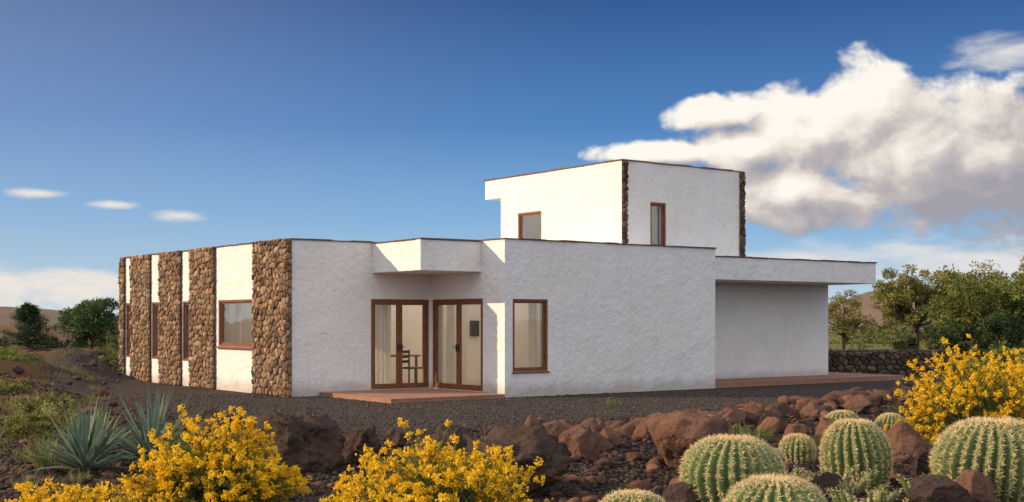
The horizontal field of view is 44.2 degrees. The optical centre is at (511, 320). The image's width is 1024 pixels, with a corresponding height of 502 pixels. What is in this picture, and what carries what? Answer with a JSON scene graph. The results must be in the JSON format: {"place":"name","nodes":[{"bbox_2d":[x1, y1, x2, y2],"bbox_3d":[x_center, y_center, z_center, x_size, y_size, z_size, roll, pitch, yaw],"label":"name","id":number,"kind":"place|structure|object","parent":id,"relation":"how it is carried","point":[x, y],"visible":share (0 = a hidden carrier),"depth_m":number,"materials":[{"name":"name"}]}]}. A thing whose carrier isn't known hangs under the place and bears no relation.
{"place":"outdoors","nodes":[
{"label":"outdoors","id":0,"kind":"place"},
{"bbox_2d":[0,306,118,325],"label":"hills","id":1,"kind":"structure","parent":0,"point":[52,315],"depth_m":597.45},
{"bbox_2d":[391,379,480,385],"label":"floor","id":2,"kind":"structure","parent":0,"point":[405,381],"depth_m":33.73,"materials":[{"name":"tile"}]},
{"bbox_2d":[391,354,420,382],"bbox_3d":[-3.091,1.255,32.285,1.200,0.750,0.900,0,0,-36],"label":"dining table","id":3,"kind":"object","parent":2,"relation":"on","point":[415,356],"visible":0.19,"depth_m":32.28,"materials":[{"name":"brown wood"}]},
{"bbox_2d":[402,350,421,382],"bbox_3d":[-2.471,1.180,31.190,0.460,0.900,0.460,0,0,25],"label":"dining chair","id":4,"kind":"object","parent":2,"relation":"on","point":[408,360],"visible":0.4,"depth_m":31.23,"materials":[{"name":"brown wood"}]},
{"bbox_2d":[230,206,657,384],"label":"interior walls","id":5,"kind":"structure","parent":2,"relation":"on","point":[412,339],"depth_m":33.15,"materials":[{"name":"paint"}]},
{"bbox_2d":[470,321,478,335],"bbox_3d":[-0.954,0.200,32.207,0.250,0.400,0.058,0,0,-36],"label":"wall intercom","id":6,"kind":"object","parent":5,"relation":"attached to","point":[474,328],"depth_m":32.17,"materials":[{"name":"black plastic"}]},
{"bbox_2d":[446,305,454,383],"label":"curtain","id":7,"kind":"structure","parent":2,"relation":"on","point":[450,359],"depth_m":30.29,"materials":[{"name":"fabric"}]},
{"bbox_2d":[528,303,537,366],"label":"curtain","id":8,"kind":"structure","parent":2,"relation":"on","point":[533,331],"depth_m":28.80,"materials":[{"name":"fabric"}]},
{"bbox_2d":[0,326,983,501],"bbox_3d":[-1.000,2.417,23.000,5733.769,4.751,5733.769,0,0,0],"label":"ground","id":9,"kind":"structure","parent":0,"point":[127,385],"depth_m":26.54,"materials":[{"name":"black gravel"}]},
{"bbox_2d":[0,341,9,350],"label":"shrub","id":10,"kind":"object","parent":9,"relation":"on","point":[4,345],"visible":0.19,"depth_m":42.18,"materials":[{"name":"green plant"}]},
{"bbox_2d":[0,345,31,358],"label":"shrub","id":11,"kind":"object","parent":9,"relation":"on","point":[7,351],"visible":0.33,"depth_m":34.99,"materials":[{"name":"green plant"}]},
{"bbox_2d":[0,378,32,392],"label":"shrub","id":12,"kind":"object","parent":9,"relation":"on","point":[16,386],"visible":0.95,"depth_m":25.41,"materials":[{"name":"green plant"}]},
{"bbox_2d":[0,354,40,362],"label":"shrub","id":13,"kind":"object","parent":9,"relation":"on","point":[10,358],"visible":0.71,"depth_m":31.79,"materials":[{"name":"green plant"}]},
{"bbox_2d":[0,302,59,350],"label":"pine tree","id":14,"kind":"object","parent":9,"relation":"on","point":[27,315],"visible":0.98,"depth_m":59.72,"materials":[{"name":"green plant"}]},
{"bbox_2d":[3,401,66,439],"bbox_3d":[-6.973,1.508,18.465,0.852,0.658,0.997,0,0,0],"label":"shrub","id":15,"kind":"object","parent":9,"relation":"on","point":[15,426],"visible":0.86,"depth_m":18.26,"materials":[{"name":"green plant"}]},
{"bbox_2d":[0,391,77,424],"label":"shrub","id":16,"kind":"object","parent":9,"relation":"on","point":[29,405],"visible":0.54,"depth_m":20.45,"materials":[{"name":"green plant"}]},
{"bbox_2d":[10,436,71,471],"bbox_3d":[-5.389,1.511,14.594,0.763,0.443,0.730,0,0,-30],"label":"agave","id":17,"kind":"object","parent":9,"relation":"on","point":[44,453],"visible":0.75,"depth_m":14.56,"materials":[{"name":"green plant"}]},
{"bbox_2d":[0,347,110,487],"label":"grass tufts","id":18,"kind":"object","parent":9,"relation":"on","point":[37,393],"visible":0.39,"depth_m":19.23,"materials":[{"name":"green plant"}]},
{"bbox_2d":[42,410,92,437],"bbox_3d":[-5.897,1.413,16.992,0.853,0.503,0.904,0,0,-31],"label":"agave","id":19,"kind":"object","parent":9,"relation":"on","point":[66,428],"visible":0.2,"depth_m":16.94,"materials":[{"name":"green plant"}]},
{"bbox_2d":[4,473,140,501],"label":"yellow flowering shrub","id":20,"kind":"object","parent":9,"relation":"on","point":[39,494],"visible":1,"depth_m":9.48,"materials":[{"name":"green plant"}]},
{"bbox_2d":[51,296,118,348],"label":"broadleaf tree","id":21,"kind":"object","parent":9,"relation":"on","point":[86,329],"visible":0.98,"depth_m":59.43,"materials":[{"name":"green plant"}]},
{"bbox_2d":[25,396,147,472],"bbox_3d":[-4.860,1.275,14.326,1.321,0.903,1.354,0,0,0],"label":"agave","id":22,"kind":"object","parent":9,"relation":"on","point":[82,449],"visible":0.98,"depth_m":14.19,"materials":[{"name":"green plant"}]},
{"bbox_2d":[59,405,137,457],"bbox_3d":[-5.097,1.367,15.628,1.094,0.766,1.029,0,0,-37],"label":"agave","id":23,"kind":"object","parent":9,"relation":"on","point":[104,427],"visible":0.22,"depth_m":15.63,"materials":[{"name":"green plant"}]},
{"bbox_2d":[98,347,119,367],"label":"shrub","id":24,"kind":"object","parent":9,"relation":"on","point":[112,355],"visible":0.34,"depth_m":37.85,"materials":[{"name":"green plant"}]},
{"bbox_2d":[99,335,118,351],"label":"shrub","id":25,"kind":"object","parent":9,"relation":"on","point":[115,346],"visible":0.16,"depth_m":41.98,"materials":[{"name":"green plant"}]},
{"bbox_2d":[102,386,208,461],"bbox_3d":[-4.238,1.220,14.898,1.476,0.959,1.347,0,0,0],"label":"agave","id":26,"kind":"object","parent":9,"relation":"on","point":[145,428],"visible":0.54,"depth_m":14.80,"materials":[{"name":"green plant"}]},
{"bbox_2d":[172,408,244,439],"bbox_3d":[-4.523,1.581,18.509,0.943,0.596,1.028,0,0,26],"label":"volcanic boulder","id":27,"kind":"object","parent":9,"relation":"on","point":[210,412],"visible":0.36,"depth_m":18.29,"materials":[{"name":"brown stone"}]},
{"bbox_2d":[110,402,311,501],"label":"yellow flowering shrub","id":28,"kind":"object","parent":9,"relation":"on","point":[222,466],"visible":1,"depth_m":10.64,"materials":[{"name":"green plant"}]},
{"bbox_2d":[256,410,345,474],"bbox_3d":[-2.514,1.473,14.535,1.082,0.885,0.988,0,0,-36],"label":"volcanic boulder","id":29,"kind":"object","parent":9,"relation":"on","point":[312,444],"visible":0.62,"depth_m":14.30,"materials":[{"name":"brown stone"}]},
{"bbox_2d":[342,425,384,464],"bbox_3d":[-1.825,1.607,15.326,0.532,0.669,0.638,0,0,24],"label":"volcanic boulder","id":30,"kind":"object","parent":9,"relation":"on","point":[357,438],"visible":0.61,"depth_m":15.10,"materials":[{"name":"brown stone"}]},
{"bbox_2d":[386,428,406,446],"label":"volcanic boulder","id":31,"kind":"object","parent":9,"relation":"on","point":[398,437],"visible":0.77,"depth_m":17.10,"materials":[{"name":"brown stone"}]},
{"bbox_2d":[319,417,553,501],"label":"yellow flowering shrub","id":32,"kind":"object","parent":9,"relation":"on","point":[446,475],"visible":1,"depth_m":9.84,"materials":[{"name":"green plant"}]},
{"bbox_2d":[408,424,472,478],"bbox_3d":[-0.714,1.441,13.163,0.804,0.698,0.615,0,0,17],"label":"volcanic boulder","id":33,"kind":"object","parent":9,"relation":"on","point":[462,432],"visible":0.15,"depth_m":13.14,"materials":[{"name":"brown stone"}]},
{"bbox_2d":[0,349,947,501],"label":"volcanic rocks","id":34,"kind":"object","parent":9,"relation":"on","point":[790,407],"visible":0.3,"depth_m":19.86,"materials":[{"name":"brown stone"}]},
{"bbox_2d":[126,160,827,397],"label":"walls","id":35,"kind":"structure","parent":9,"relation":"on","point":[630,318],"depth_m":30.34,"materials":[{"name":"white paint"}]},
{"bbox_2d":[235,303,242,342],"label":"curtain wing","id":36,"kind":"structure","parent":35,"relation":"attached to","point":[238,323],"depth_m":31.11,"materials":[{"name":"white fabric"}]},
{"bbox_2d":[375,305,390,383],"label":"curtain","id":37,"kind":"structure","parent":35,"relation":"attached to","point":[382,344],"depth_m":29.84,"materials":[{"name":"fabric"}]},
{"bbox_2d":[126,202,665,390],"bbox_3d":[-3.969,-0.755,33.002,15.450,4.708,8.107,0,0,13],"label":"window and door frames","id":38,"kind":"structure","parent":35,"relation":"attached to","point":[399,303],"depth_m":29.82,"materials":[{"name":"brown wood"}]},
{"bbox_2d":[397,343,459,351],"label":"door handles","id":39,"kind":"object","parent":38,"relation":"attached to","point":[402,346],"depth_m":29.68,"materials":[{"name":"black metal"}]},
{"bbox_2d":[372,239,480,274],"bbox_3d":[-1.969,-1.440,28.889,1.619,0.680,2.099,0,0,-36],"label":"entrance canopy","id":40,"kind":"object","parent":35,"relation":"attached to","point":[425,256],"visible":1,"depth_m":28.17,"materials":[{"name":"white paint"}]},
{"bbox_2d":[118,160,745,396],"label":"stone cladding","id":41,"kind":"structure","parent":35,"relation":"attached to","point":[276,323],"depth_m":31.85,"materials":[{"name":"brown stone"}]},
{"bbox_2d":[121,173,743,396],"bbox_3d":[-2.738,-1.210,31.901,17.880,5.820,8.231,0,0,4],"label":"mortar backing","id":42,"kind":"object","parent":35,"relation":"attached to","point":[214,294],"visible":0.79,"depth_m":32.95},
{"bbox_2d":[124,159,876,262],"bbox_3d":[-0.539,-2.891,36.053,16.782,2.558,13.821,0,0,-36],"label":"roof coping","id":43,"kind":"object","parent":35,"relation":"on","point":[554,240],"visible":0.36,"depth_m":30.93,"materials":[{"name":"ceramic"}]},
{"bbox_2d":[715,257,875,284],"bbox_3d":[5.261,-1.321,36.873,6.409,0.578,8.120,0,0,-36],"label":"roof overhang","id":44,"kind":"object","parent":35,"relation":"attached to","point":[754,270],"visible":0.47,"depth_m":33.53,"materials":[{"name":"white paint"}]},
{"bbox_2d":[0,317,1006,349],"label":"distant trees","id":45,"kind":"object","parent":9,"relation":"on","point":[894,331],"visible":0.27,"depth_m":73.18,"materials":[{"name":"green plant"}]},
{"bbox_2d":[461,424,573,499],"bbox_3d":[0.034,1.443,12.468,1.141,0.800,1.025,0,0,0],"label":"volcanic boulder","id":46,"kind":"object","parent":9,"relation":"on","point":[531,443],"visible":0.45,"depth_m":12.27,"materials":[{"name":"brown stone"}]},
{"bbox_2d":[524,415,539,425],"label":"volcanic boulder","id":47,"kind":"object","parent":9,"relation":"on","point":[531,420],"visible":0.28,"depth_m":18.55,"materials":[{"name":"brown stone"}]},
{"bbox_2d":[542,420,565,441],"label":"volcanic boulder","id":48,"kind":"object","parent":9,"relation":"on","point":[555,428],"visible":0.26,"depth_m":17.19,"materials":[{"name":"brown stone"}]},
{"bbox_2d":[558,423,600,460],"bbox_3d":[0.824,1.516,15.223,0.455,0.544,0.428,0,0,42],"label":"volcanic boulder","id":49,"kind":"object","parent":9,"relation":"on","point":[580,440],"visible":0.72,"depth_m":15.10,"materials":[{"name":"brown stone"}]},
{"bbox_2d":[591,428,610,452],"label":"volcanic boulder","id":50,"kind":"object","parent":9,"relation":"on","point":[604,443],"visible":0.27,"depth_m":16.50,"materials":[{"name":"brown stone"}]},
{"bbox_2d":[596,419,606,428],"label":"volcanic boulder","id":51,"kind":"object","parent":9,"relation":"on","point":[602,424],"visible":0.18,"depth_m":19.40,"materials":[{"name":"brown stone"}]},
{"bbox_2d":[600,427,619,447],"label":"volcanic boulder","id":52,"kind":"object","parent":9,"relation":"on","point":[612,437],"visible":0.57,"depth_m":17.09,"materials":[{"name":"brown stone"}]},
{"bbox_2d":[598,488,665,501],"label":"golden barrel cactus","id":53,"kind":"object","parent":9,"relation":"on","point":[630,495],"visible":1,"depth_m":9.37,"materials":[{"name":"green plant"}]},
{"bbox_2d":[632,417,652,440],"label":"volcanic boulder","id":54,"kind":"object","parent":9,"relation":"on","point":[640,432],"visible":0.49,"depth_m":18.01,"materials":[{"name":"brown stone"}]},
{"bbox_2d":[662,482,700,501],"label":"volcanic boulder","id":55,"kind":"object","parent":9,"relation":"on","point":[681,492],"visible":0.94,"depth_m":11.44,"materials":[{"name":"brown stone"}]},
{"bbox_2d":[646,411,728,467],"bbox_3d":[2.043,1.450,14.616,0.917,0.814,0.906,0,0,42],"label":"volcanic boulder","id":56,"kind":"object","parent":9,"relation":"on","point":[675,434],"visible":0.57,"depth_m":14.32,"materials":[{"name":"brown stone"}]},
{"bbox_2d":[677,432,786,501],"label":"golden barrel cactus","id":57,"kind":"object","parent":9,"relation":"on","point":[712,468],"visible":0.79,"depth_m":11.43,"materials":[{"name":"green plant"}]},
{"bbox_2d":[722,408,746,426],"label":"volcanic boulder","id":58,"kind":"object","parent":9,"relation":"on","point":[732,416],"visible":0.66,"depth_m":20.36,"materials":[{"name":"brown stone"}]},
{"bbox_2d":[604,398,883,494],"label":"weeds","id":59,"kind":"object","parent":9,"relation":"on","point":[760,433],"visible":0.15,"depth_m":17.55,"materials":[{"name":"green plant"}]},
{"bbox_2d":[764,404,778,411],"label":"volcanic boulder","id":60,"kind":"object","parent":9,"relation":"on","point":[773,407],"visible":0.41,"depth_m":22.12,"materials":[{"name":"brown stone"}]},
{"bbox_2d":[722,473,827,501],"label":"golden barrel cactus","id":61,"kind":"object","parent":9,"relation":"on","point":[772,487],"visible":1,"depth_m":9.35,"materials":[{"name":"green plant"}]},
{"bbox_2d":[772,448,786,465],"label":"golden barrel cactus","id":62,"kind":"object","parent":9,"relation":"on","point":[781,453],"visible":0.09,"depth_m":14.55,"materials":[{"name":"green plant"}]},
{"bbox_2d":[782,423,809,439],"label":"volcanic boulder","id":63,"kind":"object","parent":9,"relation":"on","point":[796,428],"visible":0.35,"depth_m":17.28,"materials":[{"name":"brown stone"}]},
{"bbox_2d":[783,465,810,480],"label":"spiny cactus clump","id":64,"kind":"object","parent":9,"relation":"on","point":[797,469],"visible":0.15,"depth_m":12.72,"materials":[{"name":"green plant"}]},
{"bbox_2d":[778,432,816,463],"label":"golden barrel cactus","id":65,"kind":"object","parent":9,"relation":"on","point":[798,448],"visible":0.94,"depth_m":15.63,"materials":[{"name":"green plant"}]},
{"bbox_2d":[799,401,824,419],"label":"volcanic boulder","id":66,"kind":"object","parent":9,"relation":"on","point":[809,410],"visible":0.57,"depth_m":21.70,"materials":[{"name":"brown stone"}]},
{"bbox_2d":[809,472,842,498],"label":"volcanic boulder","id":67,"kind":"object","parent":9,"relation":"on","point":[829,480],"visible":0.43,"depth_m":11.91,"materials":[{"name":"brown stone"}]},
{"bbox_2d":[815,417,836,437],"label":"volcanic boulder","id":68,"kind":"object","parent":9,"relation":"on","point":[823,424],"visible":0.4,"depth_m":18.27,"materials":[{"name":"brown stone"}]},
{"bbox_2d":[795,465,878,495],"bbox_3d":[3.145,1.552,12.220,0.808,0.314,0.642,0,0,-45],"label":"spiny cactus clump","id":69,"kind":"object","parent":9,"relation":"on","point":[862,485],"visible":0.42,"depth_m":12.18,"materials":[{"name":"green plant"}]},
{"bbox_2d":[826,409,858,419],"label":"golden barrel cactus","id":70,"kind":"object","parent":9,"relation":"on","point":[839,414],"visible":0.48,"depth_m":19.08,"materials":[{"name":"green plant"}]},
{"bbox_2d":[828,289,875,349],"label":"olive tree","id":71,"kind":"object","parent":9,"relation":"on","point":[845,325],"visible":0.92,"depth_m":49.70,"materials":[{"name":"green plant"}]},
{"bbox_2d":[818,417,894,487],"bbox_3d":[3.513,1.371,12.899,0.785,0.771,0.824,0,0,0],"label":"golden barrel cactus","id":72,"kind":"object","parent":9,"relation":"on","point":[861,445],"visible":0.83,"depth_m":12.64,"materials":[{"name":"green plant"}]},
{"bbox_2d":[840,394,872,412],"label":"volcanic boulder","id":73,"kind":"object","parent":9,"relation":"on","point":[859,403],"visible":0.84,"depth_m":23.24,"materials":[{"name":"brown stone"}]},
{"bbox_2d":[851,341,873,349],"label":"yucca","id":74,"kind":"object","parent":9,"relation":"on","point":[859,346],"visible":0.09,"depth_m":47.05,"materials":[{"name":"green plant"}]},
{"bbox_2d":[823,482,908,501],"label":"spiny cactus clump","id":75,"kind":"object","parent":9,"relation":"on","point":[880,496],"visible":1,"depth_m":11.11,"materials":[{"name":"green plant"}]},
{"bbox_2d":[874,412,904,432],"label":"golden barrel cactus","id":76,"kind":"object","parent":9,"relation":"on","point":[881,420],"visible":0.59,"depth_m":19.19,"materials":[{"name":"green plant"}]},
{"bbox_2d":[828,348,955,374],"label":"stone wall","id":77,"kind":"structure","parent":9,"relation":"on","point":[851,352],"depth_m":39.06,"materials":[{"name":"black stone"}]},
{"bbox_2d":[892,334,917,349],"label":"dark shrub","id":78,"kind":"object","parent":9,"relation":"on","point":[911,343],"visible":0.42,"depth_m":44.40,"materials":[{"name":"green plant"}]},
{"bbox_2d":[884,421,926,456],"bbox_3d":[5.017,1.559,15.999,0.493,0.574,0.611,0,0,-31],"label":"volcanic boulder","id":79,"kind":"object","parent":9,"relation":"on","point":[905,438],"visible":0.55,"depth_m":15.88,"materials":[{"name":"brown stone"}]},
{"bbox_2d":[870,264,962,348],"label":"olive tree","id":80,"kind":"object","parent":9,"relation":"on","point":[899,301],"visible":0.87,"depth_m":54.67,"materials":[{"name":"green plant"}]},
{"bbox_2d":[913,446,933,477],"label":"volcanic boulder","id":81,"kind":"object","parent":9,"relation":"on","point":[921,463],"visible":0.28,"depth_m":13.17,"materials":[{"name":"brown stone"}]},
{"bbox_2d":[896,473,955,493],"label":"spiny cactus clump","id":82,"kind":"object","parent":9,"relation":"on","point":[905,486],"visible":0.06,"depth_m":12.02,"materials":[{"name":"green plant"}]},
{"bbox_2d":[906,474,975,501],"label":"volcanic boulder","id":83,"kind":"object","parent":9,"relation":"on","point":[933,488],"visible":0.99,"depth_m":10.81,"materials":[{"name":"brown stone"}]},
{"bbox_2d":[923,319,974,361],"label":"dark shrub","id":84,"kind":"object","parent":9,"relation":"on","point":[956,334],"visible":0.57,"depth_m":42.73,"materials":[{"name":"green plant"}]},
{"bbox_2d":[883,334,1023,446],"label":"yellow flowering shrub","id":85,"kind":"object","parent":9,"relation":"on","point":[956,400],"visible":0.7,"depth_m":16.39,"materials":[{"name":"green plant"}]},
{"bbox_2d":[919,275,1023,353],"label":"broadleaf tree","id":86,"kind":"object","parent":9,"relation":"on","point":[954,308],"visible":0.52,"depth_m":46.57,"materials":[{"name":"green plant"}]},
{"bbox_2d":[932,259,1013,323],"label":"olive tree","id":87,"kind":"object","parent":9,"relation":"on","point":[990,276],"visible":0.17,"depth_m":55.65,"materials":[{"name":"green plant"}]},
{"bbox_2d":[955,469,995,501],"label":"volcanic boulder","id":88,"kind":"object","parent":9,"relation":"on","point":[978,485],"visible":0.56,"depth_m":11.47,"materials":[{"name":"brown stone"}]},
{"bbox_2d":[928,415,1023,501],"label":"golden barrel cactus","id":89,"kind":"object","parent":9,"relation":"on","point":[992,449],"visible":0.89,"depth_m":11.76,"materials":[{"name":"green plant"}]},
{"bbox_2d":[963,309,1023,363],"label":"dark shrub","id":90,"kind":"object","parent":9,"relation":"on","point":[1002,323],"visible":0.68,"depth_m":41.86,"materials":[{"name":"green plant"}]},
{"bbox_2d":[980,345,1023,369],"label":"dark shrub","id":91,"kind":"object","parent":9,"relation":"on","point":[1017,348],"visible":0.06,"depth_m":38.54,"materials":[{"name":"green plant"}]},
{"bbox_2d":[981,349,1023,410],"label":"yellow flowering shrub","id":92,"kind":"object","parent":9,"relation":"on","point":[1017,358],"visible":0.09,"depth_m":17.64,"materials":[{"name":"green plant"}]},
{"bbox_2d":[983,340,1023,378],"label":"dark shrub","id":93,"kind":"object","parent":9,"relation":"on","point":[996,353],"visible":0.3,"depth_m":27.78,"materials":[{"name":"green plant"}]},
{"bbox_2d":[986,271,1023,333],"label":"broadleaf tree","id":94,"kind":"object","parent":9,"relation":"on","point":[1009,300],"visible":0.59,"depth_m":45.88,"materials":[{"name":"green plant"}]},
{"bbox_2d":[999,255,1023,328],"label":"broadleaf tree","id":95,"kind":"object","parent":9,"relation":"on","point":[1022,266],"visible":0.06,"depth_m":50.50,"materials":[{"name":"green plant"}]},
{"bbox_2d":[0,0,1023,314],"label":"sky","id":96,"kind":"structure","parent":0,"point":[888,133],"materials":[{"name":"blue"}]},
{"bbox_2d":[319,372,904,402],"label":"terracotta paving","id":97,"kind":"structure","parent":0,"point":[409,395],"depth_m":29.08,"materials":[{"name":"tile"}]},
{"bbox_2d":[828,284,948,327],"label":"hills","id":98,"kind":"structure","parent":0,"point":[867,309],"depth_m":307.12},
{"bbox_2d":[856,338,1023,372],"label":"meadow grass","id":99,"kind":"structure","parent":0,"point":[922,345],"depth_m":55.70,"materials":[{"name":"green plant"}]}
]}

